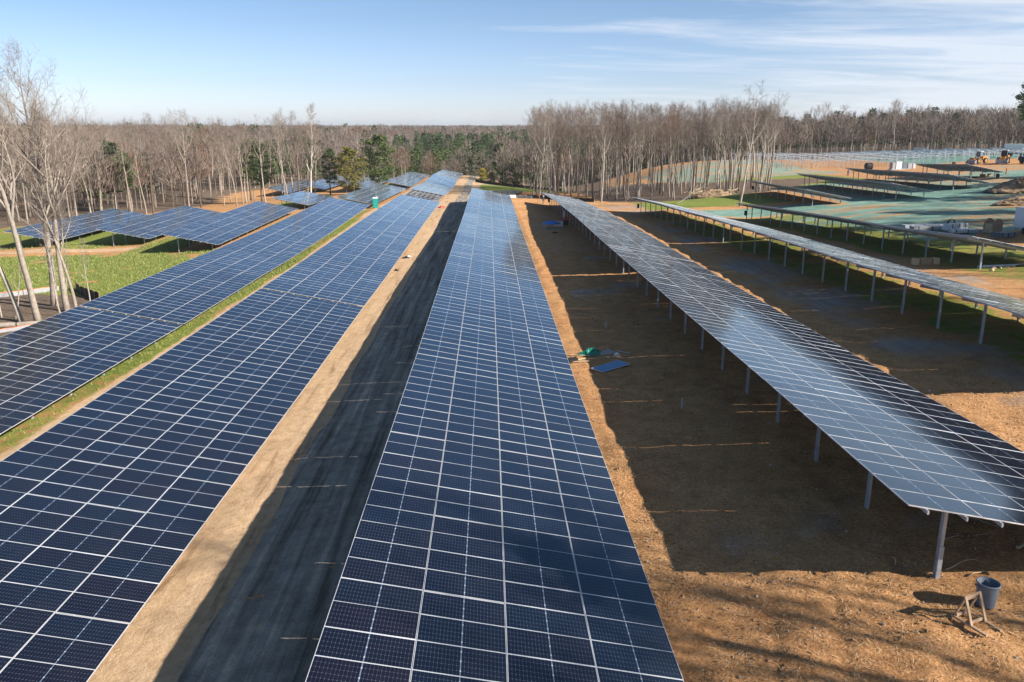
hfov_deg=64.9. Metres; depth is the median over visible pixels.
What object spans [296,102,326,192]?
bare tree
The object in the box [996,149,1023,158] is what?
steel rack
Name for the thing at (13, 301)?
bare tree
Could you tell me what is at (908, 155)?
steel rack
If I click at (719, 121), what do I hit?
bare tree
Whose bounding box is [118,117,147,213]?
bare tree
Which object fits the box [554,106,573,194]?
bare tree
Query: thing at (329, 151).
evergreen tree
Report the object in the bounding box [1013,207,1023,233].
enclosed trailer
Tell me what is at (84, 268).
sapling
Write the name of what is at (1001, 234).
panel stack
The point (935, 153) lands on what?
steel rack
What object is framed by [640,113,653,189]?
bare tree
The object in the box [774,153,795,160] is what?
steel rack
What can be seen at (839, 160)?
steel rack
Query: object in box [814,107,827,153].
bare tree
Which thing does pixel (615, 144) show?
bare tree
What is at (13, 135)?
bare tree
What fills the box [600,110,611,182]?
bare tree
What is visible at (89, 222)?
solar table
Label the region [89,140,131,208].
evergreen tree
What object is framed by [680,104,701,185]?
bare tree
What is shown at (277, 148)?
bare tree
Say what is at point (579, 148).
bare tree
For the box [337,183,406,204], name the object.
solar table
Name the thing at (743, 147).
bare tree
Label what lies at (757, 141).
bare tree
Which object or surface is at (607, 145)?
bare tree
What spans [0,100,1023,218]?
distant woods
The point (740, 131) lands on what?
bare tree
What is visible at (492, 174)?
bush
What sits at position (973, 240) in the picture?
solar table
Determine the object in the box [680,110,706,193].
bare tree
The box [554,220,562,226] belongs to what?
cooler
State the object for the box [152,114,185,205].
bare tree
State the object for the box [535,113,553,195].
bare tree
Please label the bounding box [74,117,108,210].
bare tree
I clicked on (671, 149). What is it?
bare tree
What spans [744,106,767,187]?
bare tree
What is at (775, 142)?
bare tree
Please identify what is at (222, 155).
bare tree
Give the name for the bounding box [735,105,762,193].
bare tree
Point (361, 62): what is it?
sky
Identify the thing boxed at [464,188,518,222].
solar table
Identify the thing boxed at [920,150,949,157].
steel rack
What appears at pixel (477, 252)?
solar table
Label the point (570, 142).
bare tree
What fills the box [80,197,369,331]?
solar table
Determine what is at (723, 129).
bare tree
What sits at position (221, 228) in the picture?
solar table
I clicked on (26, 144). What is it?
bare tree
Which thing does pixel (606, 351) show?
sack
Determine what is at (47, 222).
bare tree
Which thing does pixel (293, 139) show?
bare tree
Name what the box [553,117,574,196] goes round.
bare tree
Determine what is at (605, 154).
bare tree
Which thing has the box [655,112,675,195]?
bare tree
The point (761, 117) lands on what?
bare tree
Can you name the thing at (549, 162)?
bare tree
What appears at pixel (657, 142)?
bare tree
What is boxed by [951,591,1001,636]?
timber stand
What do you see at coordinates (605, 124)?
bare tree
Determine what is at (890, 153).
steel rack
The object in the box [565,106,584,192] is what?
bare tree
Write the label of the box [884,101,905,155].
bare tree
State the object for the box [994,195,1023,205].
earth heap
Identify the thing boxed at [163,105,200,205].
bare tree
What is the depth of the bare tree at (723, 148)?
189.46 m
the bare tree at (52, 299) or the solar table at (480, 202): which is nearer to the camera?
the bare tree at (52, 299)
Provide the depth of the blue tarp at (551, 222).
120.86 m
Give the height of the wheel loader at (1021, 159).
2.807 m
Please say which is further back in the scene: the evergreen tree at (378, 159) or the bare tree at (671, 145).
the evergreen tree at (378, 159)
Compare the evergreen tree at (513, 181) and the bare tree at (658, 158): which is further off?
the evergreen tree at (513, 181)
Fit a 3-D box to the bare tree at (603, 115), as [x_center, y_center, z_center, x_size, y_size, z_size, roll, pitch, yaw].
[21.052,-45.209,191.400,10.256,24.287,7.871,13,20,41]
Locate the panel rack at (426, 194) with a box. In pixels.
[405,189,442,200]
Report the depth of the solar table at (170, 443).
31.23 m
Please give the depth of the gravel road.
30.37 m
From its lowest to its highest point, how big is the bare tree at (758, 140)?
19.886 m
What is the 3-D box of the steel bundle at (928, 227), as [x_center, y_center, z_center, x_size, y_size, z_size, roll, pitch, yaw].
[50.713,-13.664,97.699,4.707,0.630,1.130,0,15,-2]
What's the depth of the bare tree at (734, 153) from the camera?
216.72 m
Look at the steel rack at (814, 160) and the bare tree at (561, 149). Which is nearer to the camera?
the bare tree at (561, 149)
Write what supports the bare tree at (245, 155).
on the ground at (162, 634)
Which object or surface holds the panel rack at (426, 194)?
on the ground at (162, 634)
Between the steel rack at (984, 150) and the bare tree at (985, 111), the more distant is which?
the bare tree at (985, 111)
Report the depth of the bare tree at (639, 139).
208.76 m
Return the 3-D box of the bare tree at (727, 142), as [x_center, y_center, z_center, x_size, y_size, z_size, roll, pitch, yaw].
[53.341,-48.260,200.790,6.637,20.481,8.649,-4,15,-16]
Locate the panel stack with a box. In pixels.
[990,231,1017,238]
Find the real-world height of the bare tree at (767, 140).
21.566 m
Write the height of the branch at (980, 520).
0.151 m
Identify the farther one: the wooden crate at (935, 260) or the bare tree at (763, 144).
the bare tree at (763, 144)
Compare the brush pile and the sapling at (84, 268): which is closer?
the sapling at (84, 268)
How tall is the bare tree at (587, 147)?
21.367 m
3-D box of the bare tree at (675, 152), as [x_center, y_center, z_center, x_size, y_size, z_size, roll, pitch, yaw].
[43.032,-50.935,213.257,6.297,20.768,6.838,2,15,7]
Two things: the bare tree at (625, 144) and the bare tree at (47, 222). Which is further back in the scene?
the bare tree at (625, 144)
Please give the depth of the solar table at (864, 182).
156.84 m
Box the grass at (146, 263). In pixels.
[0,232,336,444]
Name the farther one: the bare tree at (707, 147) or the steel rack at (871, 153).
the steel rack at (871, 153)
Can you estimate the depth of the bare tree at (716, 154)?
213.32 m
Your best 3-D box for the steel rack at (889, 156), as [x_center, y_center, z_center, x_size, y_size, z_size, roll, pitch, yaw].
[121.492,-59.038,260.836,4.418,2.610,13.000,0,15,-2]
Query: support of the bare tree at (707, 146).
on the ground at (162, 634)
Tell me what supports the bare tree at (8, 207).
on the ground at (162, 634)
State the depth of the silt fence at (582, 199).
187.91 m
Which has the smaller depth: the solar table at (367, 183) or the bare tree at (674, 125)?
the bare tree at (674, 125)
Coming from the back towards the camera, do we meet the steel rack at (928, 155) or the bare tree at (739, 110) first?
the steel rack at (928, 155)
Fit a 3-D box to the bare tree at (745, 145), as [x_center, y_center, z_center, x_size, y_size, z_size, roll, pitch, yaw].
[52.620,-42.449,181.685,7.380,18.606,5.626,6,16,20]
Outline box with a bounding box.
[567,357,577,363]
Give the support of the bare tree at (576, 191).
on the ground at (162, 634)
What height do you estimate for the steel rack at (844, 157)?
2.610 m
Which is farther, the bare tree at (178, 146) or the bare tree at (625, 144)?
the bare tree at (178, 146)
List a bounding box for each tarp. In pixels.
[543,221,560,224]
[578,347,600,356]
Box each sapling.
[11,247,26,318]
[38,226,61,312]
[62,243,71,288]
[78,239,90,300]
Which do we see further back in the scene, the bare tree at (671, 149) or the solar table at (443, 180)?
the solar table at (443, 180)
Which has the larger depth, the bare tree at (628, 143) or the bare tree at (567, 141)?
the bare tree at (567, 141)
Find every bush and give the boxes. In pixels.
[477,168,487,180]
[486,172,496,181]
[498,169,508,183]
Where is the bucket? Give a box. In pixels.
[974,576,1002,609]
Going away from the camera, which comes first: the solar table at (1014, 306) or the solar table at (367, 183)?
the solar table at (1014, 306)
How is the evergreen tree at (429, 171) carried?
on the ground at (162, 634)
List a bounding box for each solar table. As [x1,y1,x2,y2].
[0,289,362,681]
[0,306,181,434]
[4,208,146,247]
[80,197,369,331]
[97,206,221,245]
[162,201,297,252]
[262,194,439,305]
[267,179,309,194]
[273,191,333,208]
[301,175,356,191]
[305,272,683,681]
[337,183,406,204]
[340,177,392,192]
[385,171,429,189]
[410,181,452,197]
[426,174,457,186]
[434,170,462,178]
[444,213,543,290]
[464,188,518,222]
[542,192,692,273]
[609,246,1023,578]
[629,196,780,242]
[713,218,1023,343]
[735,202,1023,268]
[747,180,849,205]
[797,173,934,198]
[846,168,990,189]
[915,164,1002,177]
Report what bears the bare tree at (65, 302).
on the ground at (162, 634)
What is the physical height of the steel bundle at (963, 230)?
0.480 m
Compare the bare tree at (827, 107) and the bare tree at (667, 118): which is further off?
the bare tree at (827, 107)
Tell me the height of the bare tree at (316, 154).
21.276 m
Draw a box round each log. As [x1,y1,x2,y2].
[0,322,15,327]
[17,321,38,325]
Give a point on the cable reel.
(990, 225)
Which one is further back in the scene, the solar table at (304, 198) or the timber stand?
the solar table at (304, 198)
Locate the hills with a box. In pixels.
[55,125,1022,148]
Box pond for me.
[491,190,523,193]
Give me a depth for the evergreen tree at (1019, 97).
255.90 m
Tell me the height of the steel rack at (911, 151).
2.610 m
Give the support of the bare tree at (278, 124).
on the ground at (162, 634)
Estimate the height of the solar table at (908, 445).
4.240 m
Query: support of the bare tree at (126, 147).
on the ground at (162, 634)
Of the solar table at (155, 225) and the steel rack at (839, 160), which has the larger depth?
the steel rack at (839, 160)
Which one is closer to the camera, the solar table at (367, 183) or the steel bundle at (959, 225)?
the steel bundle at (959, 225)
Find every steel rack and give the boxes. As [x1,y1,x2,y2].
[765,154,789,162]
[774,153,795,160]
[779,158,802,165]
[802,158,826,165]
[808,155,832,162]
[812,153,835,161]
[826,158,853,167]
[830,155,854,163]
[840,152,862,159]
[846,158,874,167]
[851,155,877,163]
[856,153,880,161]
[861,152,884,159]
[870,156,901,165]
[875,154,901,162]
[878,152,904,159]
[881,151,905,158]
[895,155,925,162]
[896,153,924,160]
[897,151,924,159]
[899,150,927,157]
[916,153,951,162]
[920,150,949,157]
[920,152,952,159]
[943,149,974,156]
[943,150,975,158]
[944,152,975,160]
[966,148,997,156]
[966,150,1000,159]
[967,149,1000,157]
[993,148,1023,156]
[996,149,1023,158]
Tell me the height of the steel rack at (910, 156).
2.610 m
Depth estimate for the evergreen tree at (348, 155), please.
243.02 m
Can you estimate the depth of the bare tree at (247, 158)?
241.94 m
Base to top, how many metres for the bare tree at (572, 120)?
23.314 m
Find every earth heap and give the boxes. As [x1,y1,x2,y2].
[984,177,1023,193]
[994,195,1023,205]
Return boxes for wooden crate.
[911,258,919,264]
[918,257,932,264]
[931,257,939,263]
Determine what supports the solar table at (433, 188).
on the ground at (162, 634)
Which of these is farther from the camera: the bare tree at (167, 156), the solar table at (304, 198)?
the bare tree at (167, 156)
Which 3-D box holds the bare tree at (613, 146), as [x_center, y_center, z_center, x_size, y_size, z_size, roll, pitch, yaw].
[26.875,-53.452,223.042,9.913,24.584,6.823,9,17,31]
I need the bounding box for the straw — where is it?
[549,267,1023,681]
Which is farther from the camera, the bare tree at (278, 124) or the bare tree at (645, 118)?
the bare tree at (278, 124)
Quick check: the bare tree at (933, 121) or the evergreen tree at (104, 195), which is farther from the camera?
the bare tree at (933, 121)
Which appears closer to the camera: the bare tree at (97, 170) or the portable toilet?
the portable toilet
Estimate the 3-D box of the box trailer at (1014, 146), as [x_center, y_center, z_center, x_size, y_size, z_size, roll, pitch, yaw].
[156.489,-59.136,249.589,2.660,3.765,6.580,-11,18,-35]
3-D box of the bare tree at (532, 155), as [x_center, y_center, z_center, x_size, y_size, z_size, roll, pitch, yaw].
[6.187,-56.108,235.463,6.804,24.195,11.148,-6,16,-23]
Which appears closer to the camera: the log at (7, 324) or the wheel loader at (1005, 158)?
the log at (7, 324)
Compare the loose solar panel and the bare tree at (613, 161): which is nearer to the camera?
the loose solar panel
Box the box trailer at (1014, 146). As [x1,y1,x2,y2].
[1004,144,1023,155]
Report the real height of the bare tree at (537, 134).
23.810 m
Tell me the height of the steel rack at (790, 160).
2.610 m
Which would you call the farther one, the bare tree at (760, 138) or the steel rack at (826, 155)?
the steel rack at (826, 155)
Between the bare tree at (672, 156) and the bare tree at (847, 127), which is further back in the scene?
the bare tree at (847, 127)
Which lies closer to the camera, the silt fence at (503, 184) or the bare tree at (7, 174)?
the bare tree at (7, 174)
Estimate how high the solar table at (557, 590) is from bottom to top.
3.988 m
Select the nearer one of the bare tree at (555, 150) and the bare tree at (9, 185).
the bare tree at (9, 185)
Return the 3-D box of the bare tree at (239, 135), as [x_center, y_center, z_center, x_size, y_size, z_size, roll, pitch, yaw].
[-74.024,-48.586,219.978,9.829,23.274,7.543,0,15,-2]
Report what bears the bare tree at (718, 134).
on the ground at (162, 634)
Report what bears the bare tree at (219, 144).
on the ground at (162, 634)
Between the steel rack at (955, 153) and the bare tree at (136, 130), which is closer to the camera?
the steel rack at (955, 153)
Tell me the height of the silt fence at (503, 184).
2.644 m
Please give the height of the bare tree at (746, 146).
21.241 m
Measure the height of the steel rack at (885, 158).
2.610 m
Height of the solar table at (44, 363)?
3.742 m
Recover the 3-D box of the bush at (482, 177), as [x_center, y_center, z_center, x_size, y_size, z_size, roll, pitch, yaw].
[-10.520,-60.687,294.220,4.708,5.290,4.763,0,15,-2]
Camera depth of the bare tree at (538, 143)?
210.29 m
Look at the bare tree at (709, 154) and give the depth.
216.06 m
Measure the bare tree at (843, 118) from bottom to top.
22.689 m
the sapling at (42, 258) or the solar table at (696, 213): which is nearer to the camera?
the sapling at (42, 258)
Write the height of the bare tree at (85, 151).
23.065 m
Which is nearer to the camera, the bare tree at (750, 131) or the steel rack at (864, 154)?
the bare tree at (750, 131)
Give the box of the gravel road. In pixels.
[177,175,475,681]
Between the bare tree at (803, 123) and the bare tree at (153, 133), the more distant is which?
the bare tree at (803, 123)
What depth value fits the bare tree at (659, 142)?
201.35 m
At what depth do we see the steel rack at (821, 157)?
267.06 m
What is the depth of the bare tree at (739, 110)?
191.11 m
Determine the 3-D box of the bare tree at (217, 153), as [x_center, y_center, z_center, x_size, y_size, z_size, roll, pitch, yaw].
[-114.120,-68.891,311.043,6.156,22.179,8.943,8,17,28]
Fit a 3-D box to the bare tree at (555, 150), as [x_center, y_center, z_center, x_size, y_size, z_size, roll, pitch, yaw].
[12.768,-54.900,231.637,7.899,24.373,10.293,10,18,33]
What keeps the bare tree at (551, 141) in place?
on the ground at (162, 634)
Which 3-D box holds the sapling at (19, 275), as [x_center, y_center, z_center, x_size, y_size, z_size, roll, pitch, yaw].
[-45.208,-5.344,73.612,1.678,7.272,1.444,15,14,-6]
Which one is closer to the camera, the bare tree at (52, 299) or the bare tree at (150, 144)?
the bare tree at (52, 299)
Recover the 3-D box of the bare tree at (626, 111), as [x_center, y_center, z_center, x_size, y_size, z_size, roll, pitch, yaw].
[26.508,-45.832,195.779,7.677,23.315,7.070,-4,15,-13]
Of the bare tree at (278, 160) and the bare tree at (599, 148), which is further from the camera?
the bare tree at (278, 160)
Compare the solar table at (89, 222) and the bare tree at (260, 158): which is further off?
the bare tree at (260, 158)
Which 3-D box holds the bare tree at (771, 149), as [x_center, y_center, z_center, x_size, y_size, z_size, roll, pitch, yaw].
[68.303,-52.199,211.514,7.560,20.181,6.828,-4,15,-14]
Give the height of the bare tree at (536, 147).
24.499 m
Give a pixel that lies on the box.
(571, 359)
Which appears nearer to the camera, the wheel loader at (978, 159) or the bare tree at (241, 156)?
the wheel loader at (978, 159)
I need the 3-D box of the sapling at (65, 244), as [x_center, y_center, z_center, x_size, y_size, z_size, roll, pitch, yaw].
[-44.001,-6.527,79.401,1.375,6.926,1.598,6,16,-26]
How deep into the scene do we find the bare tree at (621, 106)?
197.70 m
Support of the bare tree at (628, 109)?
on the ground at (162, 634)
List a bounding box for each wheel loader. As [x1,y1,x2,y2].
[965,151,987,163]
[995,150,1010,163]
[1018,156,1023,162]
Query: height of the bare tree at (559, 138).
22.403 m
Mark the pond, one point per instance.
(508, 191)
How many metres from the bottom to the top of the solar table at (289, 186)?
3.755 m
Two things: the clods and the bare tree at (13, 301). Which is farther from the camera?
the bare tree at (13, 301)
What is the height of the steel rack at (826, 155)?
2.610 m
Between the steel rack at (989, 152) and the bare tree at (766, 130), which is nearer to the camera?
the bare tree at (766, 130)
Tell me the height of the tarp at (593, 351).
0.579 m
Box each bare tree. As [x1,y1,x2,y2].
[0,35,77,305]
[0,58,97,310]
[0,67,43,320]
[0,113,18,179]
[0,132,19,220]
[0,135,25,224]
[0,265,24,321]
[1,118,16,211]
[2,158,80,307]
[6,124,28,222]
[14,123,38,190]
[58,110,100,212]
[69,122,89,205]
[71,126,95,207]
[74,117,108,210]
[81,132,108,209]
[106,125,146,211]
[108,123,132,210]
[116,115,141,208]
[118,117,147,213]
[121,117,139,190]
[129,120,147,195]
[136,111,168,213]
[142,123,159,185]
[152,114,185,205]
[160,134,174,198]
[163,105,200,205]
[172,131,187,196]
[181,117,204,207]
[197,133,223,203]
[206,117,234,205]
[210,129,237,201]
[212,129,228,195]
[212,136,222,190]
[213,116,238,206]
[224,120,254,204]
[228,119,253,202]
[235,120,254,200]
[235,129,255,203]
[249,114,271,202]
[258,133,274,190]
[264,117,296,194]
[266,111,291,193]
[267,137,289,194]
[272,108,298,192]
[279,110,302,190]
[295,121,313,191]
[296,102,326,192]
[299,131,323,192]
[351,129,364,176]
[521,114,538,189]
[522,105,546,193]
[522,107,548,194]
[524,106,550,188]
[525,101,561,194]
[529,105,559,194]
[529,118,548,190]
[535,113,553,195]
[536,99,570,194]
[538,98,560,193]
[539,113,558,185]
[541,103,576,192]
[543,103,572,181]
[546,115,557,192]
[548,109,572,194]
[552,108,562,191]
[552,122,567,193]
[553,103,571,191]
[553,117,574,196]
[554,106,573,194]
[557,109,587,196]
[558,106,578,193]
[561,103,582,179]
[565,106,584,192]
[567,112,594,197]
[568,101,587,192]
[571,107,586,188]
[573,104,603,197]
[573,127,590,191]
[574,103,587,193]
[578,100,614,192]
[579,118,596,187]
[582,102,597,159]
[584,101,620,200]
[586,119,609,177]
[587,116,600,191]
[590,103,622,193]
[590,110,614,197]
[591,100,617,196]
[592,106,614,201]
[596,109,619,198]
[599,108,623,196]
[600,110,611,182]
[602,109,632,199]
[606,99,635,197]
[606,104,623,188]
[609,100,620,193]
[612,104,635,189]
[612,105,640,190]
[614,96,647,199]
[614,123,623,184]
[615,113,640,197]
[619,123,639,168]
[624,104,649,197]
[624,112,642,200]
[627,111,642,197]
[631,119,645,188]
[632,103,656,195]
[632,103,659,193]
[632,111,652,199]
[636,116,650,160]
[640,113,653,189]
[641,102,664,191]
[641,106,667,188]
[642,104,674,199]
[644,104,672,192]
[645,104,670,193]
[647,110,666,182]
[653,114,667,189]
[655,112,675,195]
[659,103,687,196]
[659,109,681,185]
[660,114,679,199]
[661,100,685,187]
[664,113,678,187]
[666,102,693,183]
[669,107,698,193]
[669,113,687,197]
[670,103,685,183]
[670,114,688,186]
[670,119,679,174]
[671,100,691,188]
[674,118,687,185]
[675,175,722,204]
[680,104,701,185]
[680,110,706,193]
[682,99,703,184]
[684,109,697,184]
[685,99,718,198]
[686,117,700,183]
[687,102,715,195]
[687,115,706,197]
[689,111,725,191]
[695,103,714,191]
[702,114,715,177]
[703,98,724,186]
[705,114,722,182]
[707,97,742,189]
[707,103,738,189]
[708,111,726,183]
[709,107,734,188]
[710,98,737,187]
[711,101,734,189]
[718,97,736,183]
[719,111,736,171]
[720,109,741,186]
[723,111,740,176]
[724,98,738,192]
[726,100,753,189]
[728,99,757,183]
[730,112,752,180]
[735,96,751,174]
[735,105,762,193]
[735,112,759,192]
[737,78,771,206]
[737,104,762,180]
[737,109,757,190]
[737,119,751,178]
[740,101,759,182]
[742,106,767,190]
[744,98,762,177]
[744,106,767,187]
[748,108,773,188]
[753,111,766,157]
[755,103,777,181]
[757,101,779,191]
[759,104,781,185]
[761,88,793,190]
[761,106,780,184]
[762,101,783,186]
[766,105,782,179]
[767,109,785,182]
[767,112,785,171]
[780,112,790,152]
[799,112,810,153]
[803,108,814,150]
[805,106,819,152]
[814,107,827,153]
[816,100,833,153]
[819,110,836,156]
[834,105,852,155]
[842,110,855,155]
[874,110,884,156]
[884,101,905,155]
[889,99,909,150]
[899,106,917,148]
[929,107,940,148]
[976,105,991,148]
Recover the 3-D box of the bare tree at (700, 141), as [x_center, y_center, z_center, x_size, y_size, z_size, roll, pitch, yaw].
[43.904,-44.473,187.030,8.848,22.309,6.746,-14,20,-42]
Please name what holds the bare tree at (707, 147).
on the ground at (162, 634)
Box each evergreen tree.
[74,150,111,206]
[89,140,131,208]
[109,152,136,210]
[235,138,258,200]
[241,141,279,201]
[314,148,338,194]
[332,146,368,192]
[359,134,398,183]
[423,163,433,176]
[486,142,509,180]
[504,158,526,184]
[523,148,546,183]
[750,110,770,155]
[1012,84,1023,143]
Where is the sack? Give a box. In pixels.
[600,349,614,354]
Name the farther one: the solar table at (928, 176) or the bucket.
the solar table at (928, 176)
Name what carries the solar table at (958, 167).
on the ground at (162, 634)
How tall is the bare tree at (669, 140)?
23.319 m
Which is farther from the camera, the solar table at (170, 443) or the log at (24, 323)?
the log at (24, 323)
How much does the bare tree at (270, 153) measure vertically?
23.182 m
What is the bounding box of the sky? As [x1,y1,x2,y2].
[0,0,1023,125]
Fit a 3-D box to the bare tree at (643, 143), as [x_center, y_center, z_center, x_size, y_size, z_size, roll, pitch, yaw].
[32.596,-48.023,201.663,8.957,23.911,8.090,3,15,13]
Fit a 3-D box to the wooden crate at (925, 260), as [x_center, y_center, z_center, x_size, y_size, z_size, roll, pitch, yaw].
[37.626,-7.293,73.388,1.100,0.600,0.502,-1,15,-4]
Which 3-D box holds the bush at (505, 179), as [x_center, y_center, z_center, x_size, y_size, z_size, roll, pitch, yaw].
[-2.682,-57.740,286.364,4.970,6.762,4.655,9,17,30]
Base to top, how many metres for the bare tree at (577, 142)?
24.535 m
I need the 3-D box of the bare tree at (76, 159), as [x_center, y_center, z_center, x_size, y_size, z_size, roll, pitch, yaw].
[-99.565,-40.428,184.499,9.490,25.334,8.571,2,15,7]
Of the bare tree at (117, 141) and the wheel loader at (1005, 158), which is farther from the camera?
the wheel loader at (1005, 158)
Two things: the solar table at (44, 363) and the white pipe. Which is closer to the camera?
the solar table at (44, 363)
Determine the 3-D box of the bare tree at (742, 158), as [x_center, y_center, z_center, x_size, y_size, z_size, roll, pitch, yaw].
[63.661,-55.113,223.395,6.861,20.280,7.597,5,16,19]
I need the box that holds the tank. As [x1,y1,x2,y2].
[864,163,873,168]
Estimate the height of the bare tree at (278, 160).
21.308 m
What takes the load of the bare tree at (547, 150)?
on the ground at (162, 634)
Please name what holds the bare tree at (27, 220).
on the ground at (162, 634)
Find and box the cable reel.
[983,218,1002,232]
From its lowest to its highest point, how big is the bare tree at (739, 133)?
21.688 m
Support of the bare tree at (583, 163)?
on the ground at (162, 634)
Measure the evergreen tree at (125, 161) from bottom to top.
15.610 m
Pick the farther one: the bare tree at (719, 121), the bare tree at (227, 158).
the bare tree at (227, 158)
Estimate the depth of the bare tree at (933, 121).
312.15 m
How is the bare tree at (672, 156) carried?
on the ground at (162, 634)
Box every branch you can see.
[937,529,997,539]
[967,516,1021,533]
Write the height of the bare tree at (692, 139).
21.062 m
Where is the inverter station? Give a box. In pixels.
[889,161,915,169]
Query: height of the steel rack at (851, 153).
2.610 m
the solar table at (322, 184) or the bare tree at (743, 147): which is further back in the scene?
the solar table at (322, 184)
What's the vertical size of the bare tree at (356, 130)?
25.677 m
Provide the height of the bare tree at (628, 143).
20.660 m
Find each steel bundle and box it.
[901,223,942,227]
[909,225,942,230]
[942,222,968,230]
[947,228,983,233]
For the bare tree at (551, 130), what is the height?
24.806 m
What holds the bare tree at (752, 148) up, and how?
on the ground at (162, 634)
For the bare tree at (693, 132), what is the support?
on the ground at (162, 634)
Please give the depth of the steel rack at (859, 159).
251.67 m
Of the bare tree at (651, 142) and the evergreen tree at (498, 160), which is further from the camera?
the evergreen tree at (498, 160)
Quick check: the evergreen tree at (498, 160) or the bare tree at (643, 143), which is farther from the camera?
the evergreen tree at (498, 160)
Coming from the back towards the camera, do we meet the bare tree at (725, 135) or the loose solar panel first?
the bare tree at (725, 135)
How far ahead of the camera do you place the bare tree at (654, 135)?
186.98 m
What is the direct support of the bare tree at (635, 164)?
on the ground at (162, 634)
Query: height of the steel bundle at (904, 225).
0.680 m
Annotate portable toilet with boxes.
[372,196,377,207]
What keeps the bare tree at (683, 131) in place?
on the ground at (162, 634)
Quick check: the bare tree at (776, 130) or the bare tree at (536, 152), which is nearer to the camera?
the bare tree at (776, 130)
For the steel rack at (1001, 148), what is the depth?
250.18 m
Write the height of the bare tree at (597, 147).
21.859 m
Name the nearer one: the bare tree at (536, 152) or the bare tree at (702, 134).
the bare tree at (702, 134)
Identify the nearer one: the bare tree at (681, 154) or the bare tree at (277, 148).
the bare tree at (681, 154)
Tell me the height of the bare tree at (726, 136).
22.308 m
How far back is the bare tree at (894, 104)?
322.38 m
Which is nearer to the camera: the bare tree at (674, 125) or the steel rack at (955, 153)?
the bare tree at (674, 125)
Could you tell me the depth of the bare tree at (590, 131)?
226.77 m
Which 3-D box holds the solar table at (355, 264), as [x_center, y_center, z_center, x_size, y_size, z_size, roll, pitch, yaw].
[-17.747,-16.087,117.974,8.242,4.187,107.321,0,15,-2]
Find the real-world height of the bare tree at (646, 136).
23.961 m
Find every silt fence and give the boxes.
[0,286,58,296]
[0,324,31,332]
[75,280,99,298]
[475,179,563,190]
[527,195,593,201]
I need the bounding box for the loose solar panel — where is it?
[591,360,628,372]
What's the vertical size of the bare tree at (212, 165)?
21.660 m
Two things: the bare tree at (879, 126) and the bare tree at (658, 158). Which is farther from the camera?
the bare tree at (879, 126)
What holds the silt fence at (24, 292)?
on the ground at (162, 634)
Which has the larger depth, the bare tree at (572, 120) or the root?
the bare tree at (572, 120)
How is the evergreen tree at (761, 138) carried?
on the ground at (162, 634)
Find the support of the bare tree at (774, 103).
on the ground at (162, 634)
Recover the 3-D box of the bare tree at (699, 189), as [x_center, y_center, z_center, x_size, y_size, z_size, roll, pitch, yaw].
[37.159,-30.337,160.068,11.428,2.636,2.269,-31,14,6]
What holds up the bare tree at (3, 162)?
on the ground at (162, 634)
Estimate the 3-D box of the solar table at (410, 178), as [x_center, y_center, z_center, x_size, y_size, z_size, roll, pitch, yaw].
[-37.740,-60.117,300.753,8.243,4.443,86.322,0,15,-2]
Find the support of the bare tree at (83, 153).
on the ground at (162, 634)
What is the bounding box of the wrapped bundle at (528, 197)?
[516,196,531,198]
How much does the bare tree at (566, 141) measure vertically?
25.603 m
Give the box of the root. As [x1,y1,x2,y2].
[945,557,974,569]
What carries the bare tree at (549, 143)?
on the ground at (162, 634)
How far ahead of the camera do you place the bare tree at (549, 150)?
228.13 m
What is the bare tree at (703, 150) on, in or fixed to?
on the ground at (162, 634)
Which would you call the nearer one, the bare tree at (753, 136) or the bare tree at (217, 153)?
the bare tree at (753, 136)
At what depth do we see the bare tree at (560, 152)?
234.04 m
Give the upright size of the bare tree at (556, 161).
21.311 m
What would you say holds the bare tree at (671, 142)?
on the ground at (162, 634)
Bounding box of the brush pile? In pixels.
[683,187,738,197]
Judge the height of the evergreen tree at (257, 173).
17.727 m
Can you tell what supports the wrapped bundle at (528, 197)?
on the ground at (162, 634)
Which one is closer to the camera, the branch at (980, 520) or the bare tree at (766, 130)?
the branch at (980, 520)
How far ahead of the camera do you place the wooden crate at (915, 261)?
73.14 m
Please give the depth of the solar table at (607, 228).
95.61 m
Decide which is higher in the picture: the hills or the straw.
the hills
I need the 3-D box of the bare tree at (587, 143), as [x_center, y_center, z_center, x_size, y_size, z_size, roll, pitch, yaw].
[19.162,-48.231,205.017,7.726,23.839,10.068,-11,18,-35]
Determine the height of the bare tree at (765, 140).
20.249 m
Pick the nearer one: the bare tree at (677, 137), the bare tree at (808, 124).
the bare tree at (677, 137)
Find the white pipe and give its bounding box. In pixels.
[977,263,1023,267]
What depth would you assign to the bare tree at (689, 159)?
221.20 m
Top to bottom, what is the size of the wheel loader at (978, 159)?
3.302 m
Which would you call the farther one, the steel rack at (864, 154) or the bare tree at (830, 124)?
the bare tree at (830, 124)
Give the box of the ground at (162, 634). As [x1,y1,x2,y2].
[0,148,1023,681]
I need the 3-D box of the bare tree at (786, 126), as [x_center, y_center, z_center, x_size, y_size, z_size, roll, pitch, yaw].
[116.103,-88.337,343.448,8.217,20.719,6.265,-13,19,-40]
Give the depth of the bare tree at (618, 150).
218.63 m
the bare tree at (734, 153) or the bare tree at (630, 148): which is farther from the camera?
the bare tree at (734, 153)
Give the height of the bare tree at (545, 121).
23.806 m
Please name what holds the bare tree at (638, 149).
on the ground at (162, 634)
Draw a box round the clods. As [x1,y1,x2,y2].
[562,304,1023,681]
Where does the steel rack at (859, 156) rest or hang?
on the ground at (162, 634)
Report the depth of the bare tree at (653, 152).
228.26 m
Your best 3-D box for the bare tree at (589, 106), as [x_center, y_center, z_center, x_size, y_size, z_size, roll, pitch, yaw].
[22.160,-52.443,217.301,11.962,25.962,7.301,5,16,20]

